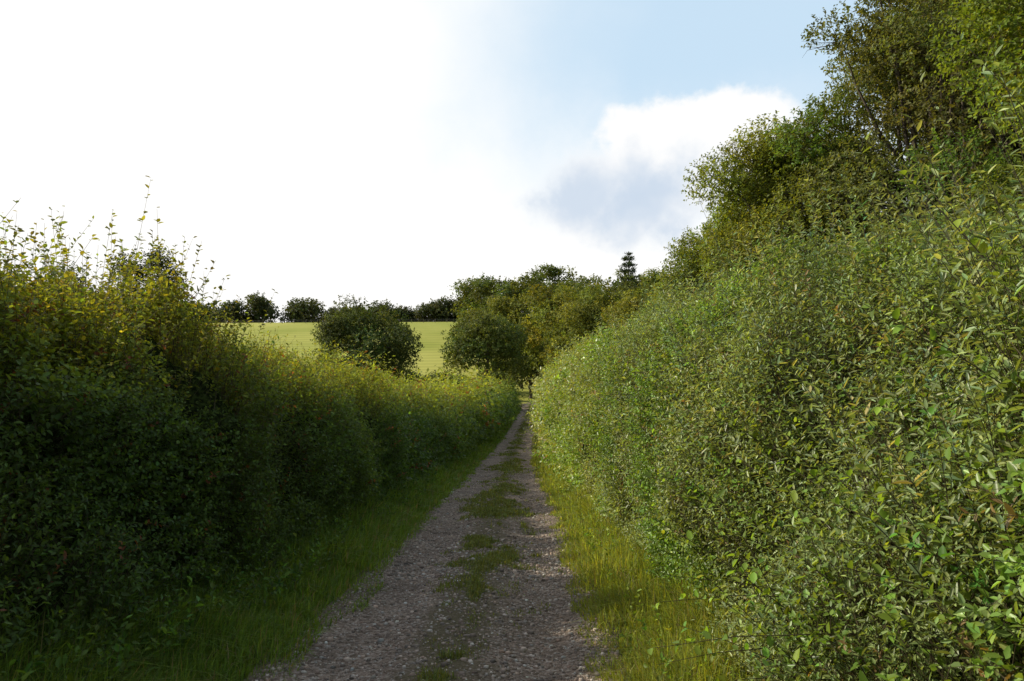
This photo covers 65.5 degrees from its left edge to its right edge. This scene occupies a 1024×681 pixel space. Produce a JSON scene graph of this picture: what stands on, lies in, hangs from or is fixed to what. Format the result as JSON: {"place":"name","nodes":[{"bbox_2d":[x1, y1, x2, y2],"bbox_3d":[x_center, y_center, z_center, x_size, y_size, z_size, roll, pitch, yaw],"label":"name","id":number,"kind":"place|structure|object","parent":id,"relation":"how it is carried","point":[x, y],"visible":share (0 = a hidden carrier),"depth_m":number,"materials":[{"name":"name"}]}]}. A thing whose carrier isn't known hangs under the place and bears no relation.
{"place":"outdoors","nodes":[
{"label":"outdoors","id":0,"kind":"place"},
{"bbox_2d":[0,408,520,680],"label":"verge grass","id":1,"kind":"structure","parent":0,"point":[251,633],"depth_m":6.36,"materials":[{"name":"green plant"}]},
{"bbox_2d":[0,0,932,322],"label":"sky","id":2,"kind":"structure","parent":0,"point":[397,151],"materials":[{"name":"white"}]},
{"bbox_2d":[182,322,752,680],"bbox_3d":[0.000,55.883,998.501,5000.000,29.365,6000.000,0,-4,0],"label":"ground","id":3,"kind":"structure","parent":0,"point":[432,341],"depth_m":227.46,"materials":[{"name":"green plant"}]},
{"bbox_2d":[41,246,220,347],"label":"copse","id":4,"kind":"object","parent":3,"relation":"on","point":[161,263],"visible":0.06,"depth_m":90.78,"materials":[{"name":"green plant"}]},
{"bbox_2d":[0,449,476,680],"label":"nettles","id":5,"kind":"object","parent":3,"relation":"on","point":[126,652],"visible":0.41,"depth_m":6.06,"materials":[{"name":"green plant"}]},
{"bbox_2d":[0,259,528,680],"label":"hawthorn hedge","id":6,"kind":"object","parent":3,"relation":"on","point":[119,480],"visible":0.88,"depth_m":7.04,"materials":[{"name":"green plant"}]},
{"bbox_2d":[0,176,295,397],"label":"hazel shoots","id":7,"kind":"object","parent":6,"relation":"on","point":[54,272],"visible":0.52,"depth_m":7.83,"materials":[{"name":"green plant"}]},
{"bbox_2d":[0,199,477,434],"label":"bramble shoots","id":8,"kind":"object","parent":6,"relation":"attached to","point":[137,300],"visible":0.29,"depth_m":7.84,"materials":[{"name":"green plant"}]},
{"bbox_2d":[189,291,478,322],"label":"tree line","id":9,"kind":"object","parent":3,"relation":"on","point":[303,311],"visible":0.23,"depth_m":298.65,"materials":[{"name":"green plant"}]},
{"bbox_2d":[310,294,423,378],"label":"oak tree","id":10,"kind":"object","parent":3,"relation":"on","point":[345,330],"visible":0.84,"depth_m":126.50,"materials":[{"name":"green plant"}]},
{"bbox_2d":[315,367,517,388],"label":"field hedgerow","id":11,"kind":"object","parent":3,"relation":"on","point":[457,374],"visible":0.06,"depth_m":142.13,"materials":[{"name":"green plant"}]},
{"bbox_2d":[243,399,631,680],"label":"gravel lane","id":12,"kind":"structure","parent":3,"relation":"on","point":[480,661],"depth_m":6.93,"materials":[{"name":"grey gravel"}]},
{"bbox_2d":[400,406,570,680],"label":"lane centre grass","id":13,"kind":"structure","parent":12,"relation":"on","point":[492,559],"depth_m":10.73,"materials":[{"name":"green plant"}]},
{"bbox_2d":[437,308,535,378],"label":"oak tree","id":14,"kind":"object","parent":3,"relation":"on","point":[469,335],"visible":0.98,"depth_m":112.54,"materials":[{"name":"green plant"}]},
{"bbox_2d":[481,294,547,387],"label":"oak tree","id":15,"kind":"object","parent":3,"relation":"on","point":[512,309],"visible":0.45,"depth_m":150.53,"materials":[{"name":"green plant"}]},
{"bbox_2d":[513,281,601,369],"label":"ash tree","id":16,"kind":"object","parent":3,"relation":"on","point":[546,315],"visible":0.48,"depth_m":127.06,"materials":[{"name":"green plant"}]},
{"bbox_2d":[539,330,581,381],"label":"hawthorn tree","id":17,"kind":"object","parent":3,"relation":"on","point":[551,349],"visible":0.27,"depth_m":103.28,"materials":[{"name":"green plant"}]},
{"bbox_2d":[447,262,674,398],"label":"woodland","id":18,"kind":"object","parent":3,"relation":"on","point":[480,292],"visible":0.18,"depth_m":184.29,"materials":[{"name":"green plant"}]},
{"bbox_2d":[549,280,630,347],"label":"oak tree","id":19,"kind":"object","parent":3,"relation":"on","point":[581,312],"visible":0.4,"depth_m":107.38,"materials":[{"name":"green plant"}]},
{"bbox_2d":[600,288,650,330],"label":"ash tree","id":20,"kind":"object","parent":3,"relation":"on","point":[621,309],"visible":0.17,"depth_m":95.91,"materials":[{"name":"green plant"}]},
{"bbox_2d":[614,252,643,298],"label":"conifer tree","id":21,"kind":"object","parent":3,"relation":"on","point":[629,263],"visible":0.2,"depth_m":188.07,"materials":[{"name":"green plant"}]},
{"bbox_2d":[538,459,743,680],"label":"nettles","id":22,"kind":"object","parent":3,"relation":"on","point":[645,628],"visible":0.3,"depth_m":6.68,"materials":[{"name":"green plant"}]},
{"bbox_2d":[626,283,708,322],"bbox_3d":[6.478,1.187,27.610,5.037,7.138,3.735,0,-4,0],"label":"hawthorn tree","id":23,"kind":"object","parent":3,"relation":"on","point":[653,300],"depth_m":27.89,"materials":[{"name":"green plant"}]},
{"bbox_2d":[652,217,749,302],"bbox_3d":[5.572,0.269,20.755,3.919,7.490,4.658,0,-4,0],"label":"field maple tree","id":24,"kind":"object","parent":3,"relation":"on","point":[690,257],"visible":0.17,"depth_m":19.99,"materials":[{"name":"green plant"}]},
{"bbox_2d":[523,32,1023,680],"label":"privet hedge","id":25,"kind":"object","parent":3,"relation":"on","point":[933,635],"visible":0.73,"depth_m":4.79,"materials":[{"name":"green plant"}]},
{"bbox_2d":[681,86,934,285],"bbox_3d":[6.298,-0.701,17.310,4.936,8.724,5.550,3,-5,-39],"label":"field maple tree","id":26,"kind":"object","parent":3,"relation":"on","point":[766,165],"visible":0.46,"depth_m":16.86,"materials":[{"name":"green plant"}]},
{"bbox_2d":[767,0,1023,256],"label":"ash tree","id":27,"kind":"object","parent":3,"relation":"on","point":[897,39],"visible":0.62,"depth_m":15.01,"materials":[{"name":"green plant"}]},
{"bbox_2d":[825,1,1023,230],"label":"ash tree","id":28,"kind":"object","parent":3,"relation":"on","point":[895,136],"visible":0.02,"depth_m":17.88,"materials":[{"name":"green plant"}]},
{"bbox_2d":[888,127,1023,244],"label":"holly tree","id":29,"kind":"object","parent":3,"relation":"on","point":[998,175],"visible":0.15,"depth_m":12.29,"materials":[{"name":"green plant"}]},
{"bbox_2d":[925,0,1023,151],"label":"oak tree","id":30,"kind":"object","parent":3,"relation":"on","point":[1008,15],"visible":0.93,"depth_m":10.71,"materials":[{"name":"green plant"}]},
{"bbox_2d":[529,432,795,680],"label":"verge grass","id":31,"kind":"structure","parent":0,"point":[587,559],"depth_m":6.87,"materials":[{"name":"green plant"}]}
]}

